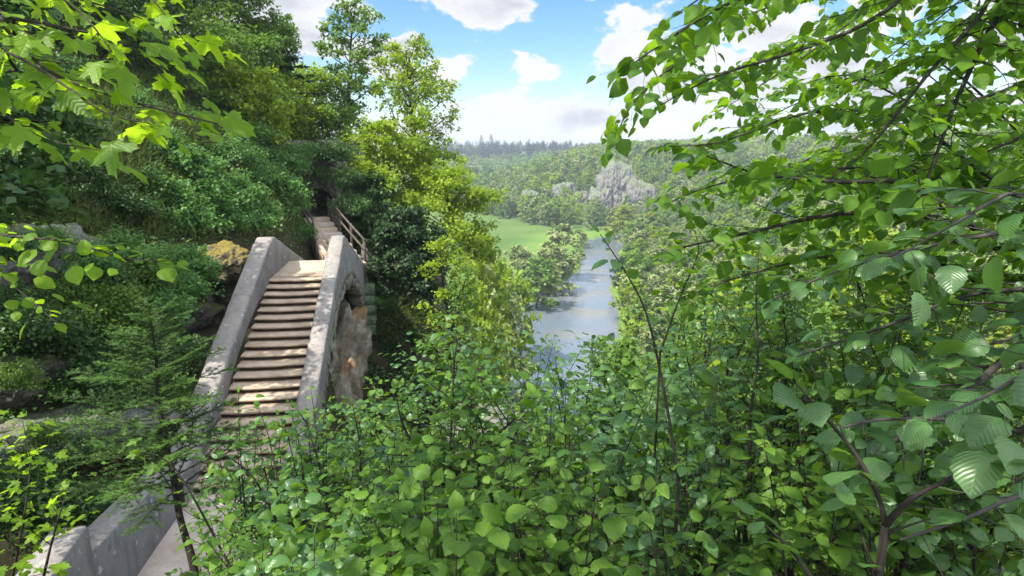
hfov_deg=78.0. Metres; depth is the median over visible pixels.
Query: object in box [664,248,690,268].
valley tree
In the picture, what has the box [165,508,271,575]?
shrub
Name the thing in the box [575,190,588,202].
limestone cliff
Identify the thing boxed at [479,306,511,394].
valley tree
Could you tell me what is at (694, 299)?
valley tree
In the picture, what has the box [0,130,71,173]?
shrub
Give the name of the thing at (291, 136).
shrub
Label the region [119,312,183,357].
shrub
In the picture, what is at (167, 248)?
shrub
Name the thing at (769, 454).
shrub
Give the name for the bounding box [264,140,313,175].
shrub
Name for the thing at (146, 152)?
ivy
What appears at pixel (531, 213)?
valley tree
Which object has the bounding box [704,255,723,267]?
valley tree
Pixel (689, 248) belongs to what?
valley tree
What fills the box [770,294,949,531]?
shrub
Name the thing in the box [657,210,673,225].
valley tree
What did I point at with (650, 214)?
valley tree
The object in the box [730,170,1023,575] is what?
hazel tree
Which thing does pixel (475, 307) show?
valley tree
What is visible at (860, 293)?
shrub
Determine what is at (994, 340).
shrub
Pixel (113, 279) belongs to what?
shrub
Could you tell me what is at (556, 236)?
valley tree
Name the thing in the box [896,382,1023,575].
shrub
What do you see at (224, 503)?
shrub
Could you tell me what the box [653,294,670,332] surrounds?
valley tree
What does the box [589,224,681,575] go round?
shoot
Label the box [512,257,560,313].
valley tree
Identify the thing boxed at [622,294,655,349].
valley tree
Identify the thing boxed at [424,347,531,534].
shrub
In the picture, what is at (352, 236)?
wooden railing
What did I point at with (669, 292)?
valley tree
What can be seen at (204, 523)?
shrub
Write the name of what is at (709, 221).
valley tree
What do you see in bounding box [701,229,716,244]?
valley tree
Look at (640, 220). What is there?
valley tree
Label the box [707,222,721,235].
valley tree
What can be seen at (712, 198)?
valley tree
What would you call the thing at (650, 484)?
shrub
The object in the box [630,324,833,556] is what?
shrub
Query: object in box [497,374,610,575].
shrub
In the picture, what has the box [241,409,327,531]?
shrub
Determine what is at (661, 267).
valley tree
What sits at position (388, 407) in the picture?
shrub
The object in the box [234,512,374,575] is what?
shrub
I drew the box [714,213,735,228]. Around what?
valley tree
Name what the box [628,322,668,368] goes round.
valley tree
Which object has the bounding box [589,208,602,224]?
valley tree
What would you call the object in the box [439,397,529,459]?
shrub
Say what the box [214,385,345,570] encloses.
bush
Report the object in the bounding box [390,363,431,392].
shrub
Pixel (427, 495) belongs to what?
shrub
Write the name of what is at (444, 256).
bright sapling
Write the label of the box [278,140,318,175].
shrub
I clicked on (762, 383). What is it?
shrub
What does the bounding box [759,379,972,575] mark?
shrub
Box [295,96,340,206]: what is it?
hillside tree
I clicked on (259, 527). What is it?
shrub
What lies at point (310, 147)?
shrub
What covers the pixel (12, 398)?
boulder
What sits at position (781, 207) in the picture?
woods
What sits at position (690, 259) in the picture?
valley tree
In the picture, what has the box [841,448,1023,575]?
shrub
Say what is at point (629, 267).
valley tree
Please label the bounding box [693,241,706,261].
valley tree
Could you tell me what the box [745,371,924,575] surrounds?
shrub
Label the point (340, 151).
shrub
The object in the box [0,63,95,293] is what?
beech tree
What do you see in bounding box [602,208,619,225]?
valley tree
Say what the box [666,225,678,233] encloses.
valley tree
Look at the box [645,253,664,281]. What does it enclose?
valley tree
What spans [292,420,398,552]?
shrub
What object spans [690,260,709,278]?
valley tree
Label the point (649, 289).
valley tree
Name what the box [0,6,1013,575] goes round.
ground
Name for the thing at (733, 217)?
valley tree
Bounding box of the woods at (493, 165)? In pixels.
[433,135,792,169]
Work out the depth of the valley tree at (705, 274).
162.16 m
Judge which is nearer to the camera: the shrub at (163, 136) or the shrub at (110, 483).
the shrub at (110, 483)
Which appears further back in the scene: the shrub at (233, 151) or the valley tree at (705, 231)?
the valley tree at (705, 231)
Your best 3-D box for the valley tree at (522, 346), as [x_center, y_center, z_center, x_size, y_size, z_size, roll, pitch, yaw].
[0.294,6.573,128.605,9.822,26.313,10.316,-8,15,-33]
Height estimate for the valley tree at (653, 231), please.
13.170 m
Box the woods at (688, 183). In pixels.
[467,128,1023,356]
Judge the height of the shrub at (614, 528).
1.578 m
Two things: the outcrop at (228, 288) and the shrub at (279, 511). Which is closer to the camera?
the shrub at (279, 511)
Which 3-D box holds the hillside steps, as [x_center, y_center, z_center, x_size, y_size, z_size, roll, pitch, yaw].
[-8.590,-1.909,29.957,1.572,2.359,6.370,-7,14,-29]
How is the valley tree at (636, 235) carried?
on the ground at (512, 230)
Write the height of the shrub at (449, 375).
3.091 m
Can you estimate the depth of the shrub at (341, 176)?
31.72 m
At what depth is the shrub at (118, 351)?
13.99 m
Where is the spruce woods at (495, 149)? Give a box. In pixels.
[426,138,689,161]
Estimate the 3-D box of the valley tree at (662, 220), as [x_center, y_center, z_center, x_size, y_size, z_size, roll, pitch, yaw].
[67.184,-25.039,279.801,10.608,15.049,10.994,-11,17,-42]
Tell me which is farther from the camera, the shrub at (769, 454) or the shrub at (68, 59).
the shrub at (68, 59)
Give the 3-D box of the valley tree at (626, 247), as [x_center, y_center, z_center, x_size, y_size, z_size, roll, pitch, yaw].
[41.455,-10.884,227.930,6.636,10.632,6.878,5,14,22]
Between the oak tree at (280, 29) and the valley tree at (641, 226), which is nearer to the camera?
the oak tree at (280, 29)
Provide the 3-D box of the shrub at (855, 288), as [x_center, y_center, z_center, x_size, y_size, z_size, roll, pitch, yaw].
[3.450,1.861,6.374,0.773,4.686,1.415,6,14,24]
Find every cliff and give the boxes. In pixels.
[284,138,378,239]
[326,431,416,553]
[329,299,372,424]
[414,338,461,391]
[521,189,540,201]
[551,181,577,198]
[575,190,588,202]
[587,186,611,211]
[595,159,637,207]
[624,179,655,207]
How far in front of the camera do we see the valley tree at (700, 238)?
225.01 m
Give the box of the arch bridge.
[163,235,365,547]
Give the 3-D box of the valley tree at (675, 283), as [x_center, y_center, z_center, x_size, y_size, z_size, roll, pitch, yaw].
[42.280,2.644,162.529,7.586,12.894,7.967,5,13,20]
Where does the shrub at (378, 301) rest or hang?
on the ground at (512, 230)
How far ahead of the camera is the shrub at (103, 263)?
14.40 m
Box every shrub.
[0,86,75,129]
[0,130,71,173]
[0,172,92,200]
[0,228,39,265]
[0,277,55,313]
[0,293,92,359]
[0,356,50,392]
[0,410,99,575]
[0,445,69,489]
[0,458,103,549]
[3,47,62,93]
[5,472,126,557]
[9,33,96,88]
[13,220,80,252]
[14,415,79,449]
[17,303,116,366]
[21,118,90,163]
[30,273,100,311]
[35,346,137,403]
[47,426,117,468]
[48,290,134,339]
[53,253,143,293]
[54,236,125,278]
[60,142,122,180]
[60,372,123,402]
[65,170,140,212]
[71,277,162,335]
[74,474,136,526]
[76,54,117,85]
[76,112,104,135]
[76,321,171,371]
[82,357,179,416]
[89,185,168,222]
[89,231,149,244]
[92,223,167,272]
[101,79,170,110]
[110,248,185,293]
[118,436,231,567]
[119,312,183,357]
[123,156,189,194]
[127,280,204,324]
[131,339,197,376]
[137,65,190,93]
[137,235,206,276]
[140,164,202,208]
[141,123,211,169]
[142,119,182,148]
[142,264,224,303]
[145,237,187,250]
[153,370,195,408]
[157,183,223,234]
[165,98,219,131]
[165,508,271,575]
[170,332,211,366]
[170,502,259,575]
[171,238,228,281]
[174,139,238,188]
[174,471,390,575]
[179,460,299,573]
[184,166,247,216]
[187,416,302,566]
[193,79,223,94]
[194,460,364,573]
[200,427,369,573]
[202,90,264,125]
[202,127,269,167]
[211,537,343,575]
[214,202,257,233]
[222,164,273,208]
[222,516,329,575]
[224,514,312,575]
[229,470,340,575]
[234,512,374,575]
[234,521,343,575]
[235,200,282,232]
[238,137,272,164]
[238,153,299,189]
[239,114,282,151]
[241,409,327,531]
[250,195,288,229]
[260,159,309,196]
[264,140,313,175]
[266,105,302,130]
[270,176,315,217]
[270,408,364,532]
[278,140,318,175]
[282,120,311,139]
[287,171,317,192]
[287,394,390,509]
[288,388,409,549]
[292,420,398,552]
[293,217,319,242]
[296,137,334,162]
[296,456,451,575]
[300,492,415,575]
[306,134,363,163]
[310,163,333,177]
[315,434,520,575]
[319,409,454,557]
[321,161,368,189]
[327,189,371,215]
[328,378,442,555]
[329,331,517,519]
[335,490,491,575]
[341,374,446,556]
[357,452,527,575]
[368,293,396,310]
[377,386,512,567]
[378,397,409,419]
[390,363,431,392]
[396,462,547,575]
[414,299,497,533]
[414,322,511,489]
[420,481,445,514]
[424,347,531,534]
[425,405,538,575]
[426,465,470,502]
[430,315,606,554]
[439,397,529,459]
[452,351,604,561]
[459,425,590,575]
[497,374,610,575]
[499,332,576,535]
[503,355,611,557]
[508,442,653,575]
[521,335,635,530]
[534,397,679,573]
[539,436,702,575]
[568,332,662,565]
[575,335,676,575]
[578,361,708,565]
[595,481,734,575]
[599,440,771,575]
[600,367,742,575]
[606,305,728,574]
[614,430,751,575]
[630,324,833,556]
[634,383,816,575]
[637,296,739,456]
[650,316,778,565]
[680,357,906,575]
[690,269,840,535]
[692,260,780,542]
[693,298,862,575]
[696,273,841,575]
[704,388,919,575]
[705,243,839,532]
[708,261,829,566]
[716,359,1023,575]
[728,273,967,471]
[730,359,914,575]
[736,257,827,573]
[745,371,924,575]
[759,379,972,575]
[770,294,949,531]
[816,236,938,376]
[822,282,978,575]
[829,238,910,370]
[834,244,930,410]
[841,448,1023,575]
[845,354,1013,575]
[853,279,982,566]
[870,336,1000,575]
[887,304,1023,574]
[888,418,1023,575]
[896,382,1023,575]
[898,324,1023,573]
[920,311,1018,498]
[926,242,1011,372]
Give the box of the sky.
[164,0,1023,145]
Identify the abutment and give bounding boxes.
[349,280,376,334]
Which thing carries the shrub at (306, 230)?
on the ground at (512, 230)
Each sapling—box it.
[365,325,555,508]
[408,263,479,447]
[411,234,484,403]
[654,276,768,557]
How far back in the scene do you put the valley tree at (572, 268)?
223.32 m
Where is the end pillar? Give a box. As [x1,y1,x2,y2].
[361,244,377,262]
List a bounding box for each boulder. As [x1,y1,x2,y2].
[0,222,102,289]
[0,345,77,408]
[195,240,249,283]
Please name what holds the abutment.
on the ground at (512, 230)
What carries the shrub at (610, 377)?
on the ground at (512, 230)
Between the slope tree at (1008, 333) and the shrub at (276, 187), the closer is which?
the slope tree at (1008, 333)
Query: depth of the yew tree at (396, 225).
27.27 m
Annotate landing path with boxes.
[87,488,289,575]
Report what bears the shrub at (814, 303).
on the ground at (512, 230)
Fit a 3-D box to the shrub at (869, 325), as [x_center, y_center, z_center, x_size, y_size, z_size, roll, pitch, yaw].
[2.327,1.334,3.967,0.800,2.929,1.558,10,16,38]
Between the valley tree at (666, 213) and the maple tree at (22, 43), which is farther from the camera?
the valley tree at (666, 213)
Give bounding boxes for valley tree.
[452,259,479,341]
[462,233,513,385]
[464,313,475,340]
[472,252,503,335]
[478,267,520,397]
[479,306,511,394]
[486,291,544,398]
[487,257,542,371]
[503,244,540,297]
[506,195,518,215]
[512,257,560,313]
[517,202,531,220]
[524,208,536,224]
[528,241,578,295]
[532,223,586,278]
[533,200,556,224]
[541,208,554,225]
[542,204,559,225]
[556,202,573,222]
[563,208,577,225]
[564,262,574,274]
[572,244,580,254]
[573,203,585,224]
[574,231,587,245]
[582,205,600,229]
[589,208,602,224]
[594,203,606,224]
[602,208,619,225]
[603,205,633,241]
[608,267,648,311]
[608,278,659,328]
[609,256,627,286]
[610,278,619,286]
[616,258,631,287]
[617,309,655,355]
[618,227,649,252]
[619,222,643,246]
[620,238,644,254]
[620,243,632,256]
[620,252,649,279]
[620,293,636,324]
[622,195,631,205]
[622,220,646,241]
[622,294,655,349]
[626,206,635,219]
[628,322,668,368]
[632,214,647,224]
[635,206,642,217]
[637,217,647,237]
[637,242,650,257]
[638,246,664,264]
[638,257,658,290]
[642,194,649,210]
[642,224,652,241]
[642,238,658,252]
[642,278,659,308]
[643,211,656,225]
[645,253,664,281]
[647,268,662,299]
[648,269,682,297]
[648,284,690,337]
[649,227,675,245]
[649,265,669,292]
[649,300,693,357]
[650,215,671,228]
[651,229,658,239]
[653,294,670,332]
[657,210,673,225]
[657,235,662,246]
[658,236,673,269]
[658,258,674,270]
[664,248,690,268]
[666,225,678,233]
[666,267,685,289]
[666,273,684,305]
[667,212,680,221]
[673,222,688,240]
[675,222,693,238]
[680,262,702,279]
[681,274,698,306]
[682,280,700,307]
[683,257,701,278]
[684,196,697,204]
[684,226,699,241]
[686,241,700,254]
[687,290,714,311]
[690,228,705,242]
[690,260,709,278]
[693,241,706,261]
[694,200,706,214]
[694,263,720,280]
[694,295,734,329]
[696,267,720,290]
[697,233,712,247]
[698,318,729,373]
[699,246,722,265]
[700,216,713,229]
[700,243,721,266]
[700,289,736,312]
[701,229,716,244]
[703,273,719,294]
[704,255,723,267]
[705,202,725,214]
[705,213,716,219]
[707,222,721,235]
[709,192,719,202]
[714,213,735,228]
[715,206,726,224]
[717,223,739,234]
[719,237,742,264]
[722,199,739,213]
[723,208,735,221]
[728,212,737,225]
[733,208,741,219]
[737,208,758,222]
[738,222,753,237]
[739,218,756,236]
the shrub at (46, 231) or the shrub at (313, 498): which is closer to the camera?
the shrub at (313, 498)
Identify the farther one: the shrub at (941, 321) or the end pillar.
the end pillar
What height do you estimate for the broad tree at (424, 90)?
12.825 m
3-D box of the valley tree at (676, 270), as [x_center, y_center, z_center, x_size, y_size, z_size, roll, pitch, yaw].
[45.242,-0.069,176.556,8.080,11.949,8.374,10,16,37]
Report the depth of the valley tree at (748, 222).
238.10 m
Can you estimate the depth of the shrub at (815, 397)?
7.70 m
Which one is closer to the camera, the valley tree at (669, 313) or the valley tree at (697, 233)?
the valley tree at (669, 313)
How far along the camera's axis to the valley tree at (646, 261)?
175.16 m
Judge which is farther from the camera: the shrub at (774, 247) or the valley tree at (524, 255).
the valley tree at (524, 255)
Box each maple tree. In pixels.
[0,0,256,184]
[339,113,454,208]
[367,154,508,288]
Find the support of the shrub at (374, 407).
on the ground at (512, 230)
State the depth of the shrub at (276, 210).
26.28 m
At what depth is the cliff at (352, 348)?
26.32 m
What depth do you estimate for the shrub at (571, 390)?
4.58 m
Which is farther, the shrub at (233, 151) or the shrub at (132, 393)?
the shrub at (233, 151)
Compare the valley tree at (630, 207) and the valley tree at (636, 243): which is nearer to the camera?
the valley tree at (636, 243)
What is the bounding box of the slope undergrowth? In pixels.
[0,41,516,488]
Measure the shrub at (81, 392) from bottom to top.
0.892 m
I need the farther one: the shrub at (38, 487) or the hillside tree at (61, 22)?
the hillside tree at (61, 22)
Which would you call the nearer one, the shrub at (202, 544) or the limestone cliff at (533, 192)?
the shrub at (202, 544)
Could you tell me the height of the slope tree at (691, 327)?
6.110 m
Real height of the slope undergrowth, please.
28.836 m
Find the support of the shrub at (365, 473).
on the ground at (512, 230)
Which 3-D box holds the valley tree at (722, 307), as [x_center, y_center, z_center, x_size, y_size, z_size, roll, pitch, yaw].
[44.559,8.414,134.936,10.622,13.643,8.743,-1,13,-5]
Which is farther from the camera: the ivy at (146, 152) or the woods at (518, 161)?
the woods at (518, 161)
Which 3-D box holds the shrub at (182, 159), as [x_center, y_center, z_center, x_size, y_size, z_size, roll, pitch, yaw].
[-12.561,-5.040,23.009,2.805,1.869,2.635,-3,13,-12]
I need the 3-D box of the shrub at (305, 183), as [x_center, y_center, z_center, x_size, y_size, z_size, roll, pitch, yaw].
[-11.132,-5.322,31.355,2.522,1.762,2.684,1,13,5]
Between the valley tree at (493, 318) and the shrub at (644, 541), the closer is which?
the shrub at (644, 541)
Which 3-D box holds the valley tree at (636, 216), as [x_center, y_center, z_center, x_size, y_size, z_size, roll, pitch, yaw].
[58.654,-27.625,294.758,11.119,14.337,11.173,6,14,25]
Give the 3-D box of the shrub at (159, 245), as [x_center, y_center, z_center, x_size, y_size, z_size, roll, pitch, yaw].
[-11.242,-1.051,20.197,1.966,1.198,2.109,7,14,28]
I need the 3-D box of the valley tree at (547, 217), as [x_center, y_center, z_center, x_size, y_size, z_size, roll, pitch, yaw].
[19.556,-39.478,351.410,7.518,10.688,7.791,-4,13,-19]
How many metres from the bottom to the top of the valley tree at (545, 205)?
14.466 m
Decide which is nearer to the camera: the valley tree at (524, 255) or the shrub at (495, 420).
the shrub at (495, 420)
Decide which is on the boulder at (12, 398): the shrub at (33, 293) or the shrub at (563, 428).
the shrub at (33, 293)
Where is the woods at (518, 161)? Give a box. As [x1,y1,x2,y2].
[407,134,803,179]
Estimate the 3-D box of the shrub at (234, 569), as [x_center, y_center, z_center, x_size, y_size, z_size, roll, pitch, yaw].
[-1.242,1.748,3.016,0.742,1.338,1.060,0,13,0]
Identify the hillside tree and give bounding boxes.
[0,0,123,38]
[51,0,167,66]
[110,0,243,104]
[189,26,302,117]
[197,58,301,145]
[252,69,329,139]
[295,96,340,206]
[322,103,373,153]
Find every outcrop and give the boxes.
[95,285,225,375]
[205,281,263,325]
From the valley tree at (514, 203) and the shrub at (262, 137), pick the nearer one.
the shrub at (262, 137)
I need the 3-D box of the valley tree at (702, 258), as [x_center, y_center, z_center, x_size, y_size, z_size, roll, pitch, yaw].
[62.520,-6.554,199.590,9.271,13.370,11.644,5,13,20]
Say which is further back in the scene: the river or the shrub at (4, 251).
the river
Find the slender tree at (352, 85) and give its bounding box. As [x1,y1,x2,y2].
[311,0,391,131]
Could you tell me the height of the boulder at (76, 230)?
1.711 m
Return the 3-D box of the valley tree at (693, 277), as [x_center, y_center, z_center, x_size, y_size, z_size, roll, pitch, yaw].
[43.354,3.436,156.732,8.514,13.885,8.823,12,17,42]
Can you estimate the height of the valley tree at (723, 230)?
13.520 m
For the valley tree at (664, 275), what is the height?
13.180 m
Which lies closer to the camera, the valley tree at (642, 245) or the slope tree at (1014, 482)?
the slope tree at (1014, 482)
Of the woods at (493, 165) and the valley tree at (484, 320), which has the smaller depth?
the valley tree at (484, 320)
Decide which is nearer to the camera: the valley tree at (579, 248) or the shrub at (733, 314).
the shrub at (733, 314)
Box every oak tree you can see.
[92,0,237,45]
[166,0,300,59]
[222,7,304,85]
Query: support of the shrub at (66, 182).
on the ground at (512, 230)
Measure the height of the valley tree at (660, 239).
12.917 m
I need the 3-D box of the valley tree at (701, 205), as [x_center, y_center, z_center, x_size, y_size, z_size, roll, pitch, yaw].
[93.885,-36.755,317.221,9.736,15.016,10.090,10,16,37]
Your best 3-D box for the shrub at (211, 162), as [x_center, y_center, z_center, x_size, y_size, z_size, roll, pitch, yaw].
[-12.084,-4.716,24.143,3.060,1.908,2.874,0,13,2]
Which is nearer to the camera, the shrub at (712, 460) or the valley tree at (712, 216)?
the shrub at (712, 460)
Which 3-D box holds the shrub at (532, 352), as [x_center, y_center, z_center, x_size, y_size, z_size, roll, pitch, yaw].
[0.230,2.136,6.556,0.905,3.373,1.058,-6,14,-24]
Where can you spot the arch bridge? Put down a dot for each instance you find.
(288, 346)
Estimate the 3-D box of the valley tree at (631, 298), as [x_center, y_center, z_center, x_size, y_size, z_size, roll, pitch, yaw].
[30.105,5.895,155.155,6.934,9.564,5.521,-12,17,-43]
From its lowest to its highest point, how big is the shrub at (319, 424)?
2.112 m
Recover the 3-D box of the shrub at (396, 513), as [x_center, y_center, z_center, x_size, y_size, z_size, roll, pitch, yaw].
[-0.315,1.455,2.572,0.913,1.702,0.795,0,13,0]
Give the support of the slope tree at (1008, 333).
on the ground at (512, 230)
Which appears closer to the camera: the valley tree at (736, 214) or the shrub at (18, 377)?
the shrub at (18, 377)
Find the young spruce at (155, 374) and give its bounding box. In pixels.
[28,295,280,574]
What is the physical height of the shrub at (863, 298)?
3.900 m
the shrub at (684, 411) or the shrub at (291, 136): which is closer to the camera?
the shrub at (684, 411)
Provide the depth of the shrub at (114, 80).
22.95 m
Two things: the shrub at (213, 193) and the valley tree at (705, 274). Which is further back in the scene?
the valley tree at (705, 274)
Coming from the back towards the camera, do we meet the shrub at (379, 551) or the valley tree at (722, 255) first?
the valley tree at (722, 255)
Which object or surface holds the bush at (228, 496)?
on the ground at (512, 230)
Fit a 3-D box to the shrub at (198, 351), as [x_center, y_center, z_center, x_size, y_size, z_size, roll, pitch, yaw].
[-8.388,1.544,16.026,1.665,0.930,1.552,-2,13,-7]
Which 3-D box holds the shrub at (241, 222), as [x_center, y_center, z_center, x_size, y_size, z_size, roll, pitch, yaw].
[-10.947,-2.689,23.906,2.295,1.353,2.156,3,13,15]
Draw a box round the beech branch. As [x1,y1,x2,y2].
[0,223,191,339]
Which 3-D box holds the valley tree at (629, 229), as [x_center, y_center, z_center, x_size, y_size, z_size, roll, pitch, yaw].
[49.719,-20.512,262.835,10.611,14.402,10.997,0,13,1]
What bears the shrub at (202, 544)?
on the ground at (512, 230)
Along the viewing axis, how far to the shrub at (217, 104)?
29.59 m
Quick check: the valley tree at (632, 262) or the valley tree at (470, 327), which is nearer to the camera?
the valley tree at (470, 327)
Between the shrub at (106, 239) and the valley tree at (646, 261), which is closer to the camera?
the shrub at (106, 239)
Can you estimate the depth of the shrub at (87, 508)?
10.66 m
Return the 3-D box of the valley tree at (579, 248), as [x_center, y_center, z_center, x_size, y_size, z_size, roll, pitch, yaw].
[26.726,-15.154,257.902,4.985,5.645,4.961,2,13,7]
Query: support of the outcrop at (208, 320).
on the ground at (512, 230)
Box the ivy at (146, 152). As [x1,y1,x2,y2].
[29,50,426,350]
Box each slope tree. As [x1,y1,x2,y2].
[568,329,674,544]
[602,307,740,550]
[658,242,780,529]
[695,298,846,553]
[806,305,969,538]
[807,237,907,360]
[808,225,917,411]
[941,267,1023,423]
[979,348,1023,567]
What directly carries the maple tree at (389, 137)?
on the ground at (512, 230)
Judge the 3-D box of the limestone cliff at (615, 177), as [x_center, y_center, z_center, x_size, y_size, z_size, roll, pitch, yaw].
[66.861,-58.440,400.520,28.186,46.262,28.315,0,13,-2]
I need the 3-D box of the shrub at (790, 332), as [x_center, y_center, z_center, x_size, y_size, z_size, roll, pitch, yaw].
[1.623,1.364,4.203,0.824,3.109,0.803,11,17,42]
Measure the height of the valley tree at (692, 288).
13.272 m
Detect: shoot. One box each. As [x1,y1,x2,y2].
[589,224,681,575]
[647,229,732,572]
[732,231,799,544]
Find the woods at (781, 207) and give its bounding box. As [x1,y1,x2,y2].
[480,129,1022,321]
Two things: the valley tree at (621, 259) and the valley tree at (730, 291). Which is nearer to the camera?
the valley tree at (730, 291)
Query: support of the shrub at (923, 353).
on the ground at (512, 230)
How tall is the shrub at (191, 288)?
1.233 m
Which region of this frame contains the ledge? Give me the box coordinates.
[0,398,185,462]
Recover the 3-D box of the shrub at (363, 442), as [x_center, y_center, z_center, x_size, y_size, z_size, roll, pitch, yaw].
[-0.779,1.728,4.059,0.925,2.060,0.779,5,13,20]
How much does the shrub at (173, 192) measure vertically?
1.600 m
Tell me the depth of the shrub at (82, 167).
18.65 m
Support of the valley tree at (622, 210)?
on the ground at (512, 230)
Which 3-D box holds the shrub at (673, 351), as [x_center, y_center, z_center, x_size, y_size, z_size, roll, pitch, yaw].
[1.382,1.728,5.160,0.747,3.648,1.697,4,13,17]
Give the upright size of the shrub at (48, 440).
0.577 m
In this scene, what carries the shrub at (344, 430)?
on the ground at (512, 230)
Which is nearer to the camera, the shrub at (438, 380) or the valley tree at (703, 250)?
the shrub at (438, 380)
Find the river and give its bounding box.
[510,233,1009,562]
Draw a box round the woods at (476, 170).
[408,134,774,180]
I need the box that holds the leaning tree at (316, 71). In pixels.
[268,58,365,123]
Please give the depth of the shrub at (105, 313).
13.91 m
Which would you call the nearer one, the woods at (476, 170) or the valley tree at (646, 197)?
the valley tree at (646, 197)
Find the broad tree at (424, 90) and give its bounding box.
[367,32,465,195]
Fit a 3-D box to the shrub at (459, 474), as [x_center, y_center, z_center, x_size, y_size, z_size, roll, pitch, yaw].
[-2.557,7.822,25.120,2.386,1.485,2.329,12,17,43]
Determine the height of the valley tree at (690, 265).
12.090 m
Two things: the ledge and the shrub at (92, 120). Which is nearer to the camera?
the ledge
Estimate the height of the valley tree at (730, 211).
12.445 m
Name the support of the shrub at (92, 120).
on the ground at (512, 230)
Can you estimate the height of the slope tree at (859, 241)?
11.422 m
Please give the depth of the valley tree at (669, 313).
126.14 m
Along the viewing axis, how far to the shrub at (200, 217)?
21.64 m
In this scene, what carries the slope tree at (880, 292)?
on the ground at (512, 230)
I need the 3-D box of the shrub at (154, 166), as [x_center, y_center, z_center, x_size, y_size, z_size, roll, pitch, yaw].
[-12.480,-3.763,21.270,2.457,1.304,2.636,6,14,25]
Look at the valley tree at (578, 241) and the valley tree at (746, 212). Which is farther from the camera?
the valley tree at (578, 241)
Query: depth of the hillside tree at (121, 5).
24.74 m
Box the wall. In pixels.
[15,469,175,575]
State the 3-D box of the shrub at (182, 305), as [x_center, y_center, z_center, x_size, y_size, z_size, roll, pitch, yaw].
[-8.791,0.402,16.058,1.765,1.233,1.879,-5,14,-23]
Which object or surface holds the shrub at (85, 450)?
on the ledge
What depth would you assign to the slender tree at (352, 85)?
39.92 m
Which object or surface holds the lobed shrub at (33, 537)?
on the ground at (512, 230)
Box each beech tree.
[0,0,124,151]
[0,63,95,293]
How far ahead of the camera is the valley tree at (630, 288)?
149.12 m
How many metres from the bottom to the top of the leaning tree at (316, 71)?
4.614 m
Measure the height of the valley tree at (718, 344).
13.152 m
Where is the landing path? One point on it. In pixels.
(163, 559)
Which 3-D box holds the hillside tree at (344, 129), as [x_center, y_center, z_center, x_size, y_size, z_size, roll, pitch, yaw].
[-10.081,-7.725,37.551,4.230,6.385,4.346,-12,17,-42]
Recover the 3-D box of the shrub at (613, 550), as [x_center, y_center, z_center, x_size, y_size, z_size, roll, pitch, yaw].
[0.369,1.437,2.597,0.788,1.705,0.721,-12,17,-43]
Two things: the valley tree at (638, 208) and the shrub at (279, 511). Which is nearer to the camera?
the shrub at (279, 511)
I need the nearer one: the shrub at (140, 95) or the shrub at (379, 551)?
the shrub at (379, 551)
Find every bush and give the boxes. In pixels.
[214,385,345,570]
[214,397,391,534]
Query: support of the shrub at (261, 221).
on the ground at (512, 230)
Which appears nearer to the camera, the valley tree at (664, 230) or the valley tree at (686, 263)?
the valley tree at (686, 263)
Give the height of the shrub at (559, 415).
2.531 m
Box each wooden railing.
[301,205,328,251]
[327,197,366,262]
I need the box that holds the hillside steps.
[303,216,367,280]
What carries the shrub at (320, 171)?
on the cave cliff at (324, 185)
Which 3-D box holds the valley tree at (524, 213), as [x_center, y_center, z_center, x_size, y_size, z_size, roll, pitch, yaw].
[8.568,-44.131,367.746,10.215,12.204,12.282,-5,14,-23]
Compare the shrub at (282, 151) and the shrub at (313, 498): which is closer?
the shrub at (313, 498)
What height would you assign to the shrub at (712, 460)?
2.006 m
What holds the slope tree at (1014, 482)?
on the ground at (512, 230)
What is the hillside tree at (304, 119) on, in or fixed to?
on the ground at (512, 230)
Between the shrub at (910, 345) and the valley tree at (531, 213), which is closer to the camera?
the shrub at (910, 345)
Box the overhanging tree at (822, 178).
[586,0,1023,326]
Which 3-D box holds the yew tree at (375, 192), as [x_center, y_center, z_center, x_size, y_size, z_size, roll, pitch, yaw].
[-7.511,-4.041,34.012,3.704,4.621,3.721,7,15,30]
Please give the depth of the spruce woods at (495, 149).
1023.85 m
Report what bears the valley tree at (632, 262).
on the ground at (512, 230)
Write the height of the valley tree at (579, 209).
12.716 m
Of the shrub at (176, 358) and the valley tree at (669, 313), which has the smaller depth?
the shrub at (176, 358)
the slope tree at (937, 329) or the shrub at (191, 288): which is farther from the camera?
the shrub at (191, 288)
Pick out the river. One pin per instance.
(581, 308)
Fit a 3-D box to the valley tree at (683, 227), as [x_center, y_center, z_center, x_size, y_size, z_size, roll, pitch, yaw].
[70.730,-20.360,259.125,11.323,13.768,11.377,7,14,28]
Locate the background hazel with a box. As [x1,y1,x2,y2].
[662,0,1023,355]
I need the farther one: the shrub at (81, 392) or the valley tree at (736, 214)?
the valley tree at (736, 214)
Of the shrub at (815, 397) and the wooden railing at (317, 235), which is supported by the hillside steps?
the wooden railing at (317, 235)
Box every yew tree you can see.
[338,171,404,248]
[361,204,450,305]
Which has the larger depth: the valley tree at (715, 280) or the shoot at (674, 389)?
the valley tree at (715, 280)
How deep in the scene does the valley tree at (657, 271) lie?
172.09 m

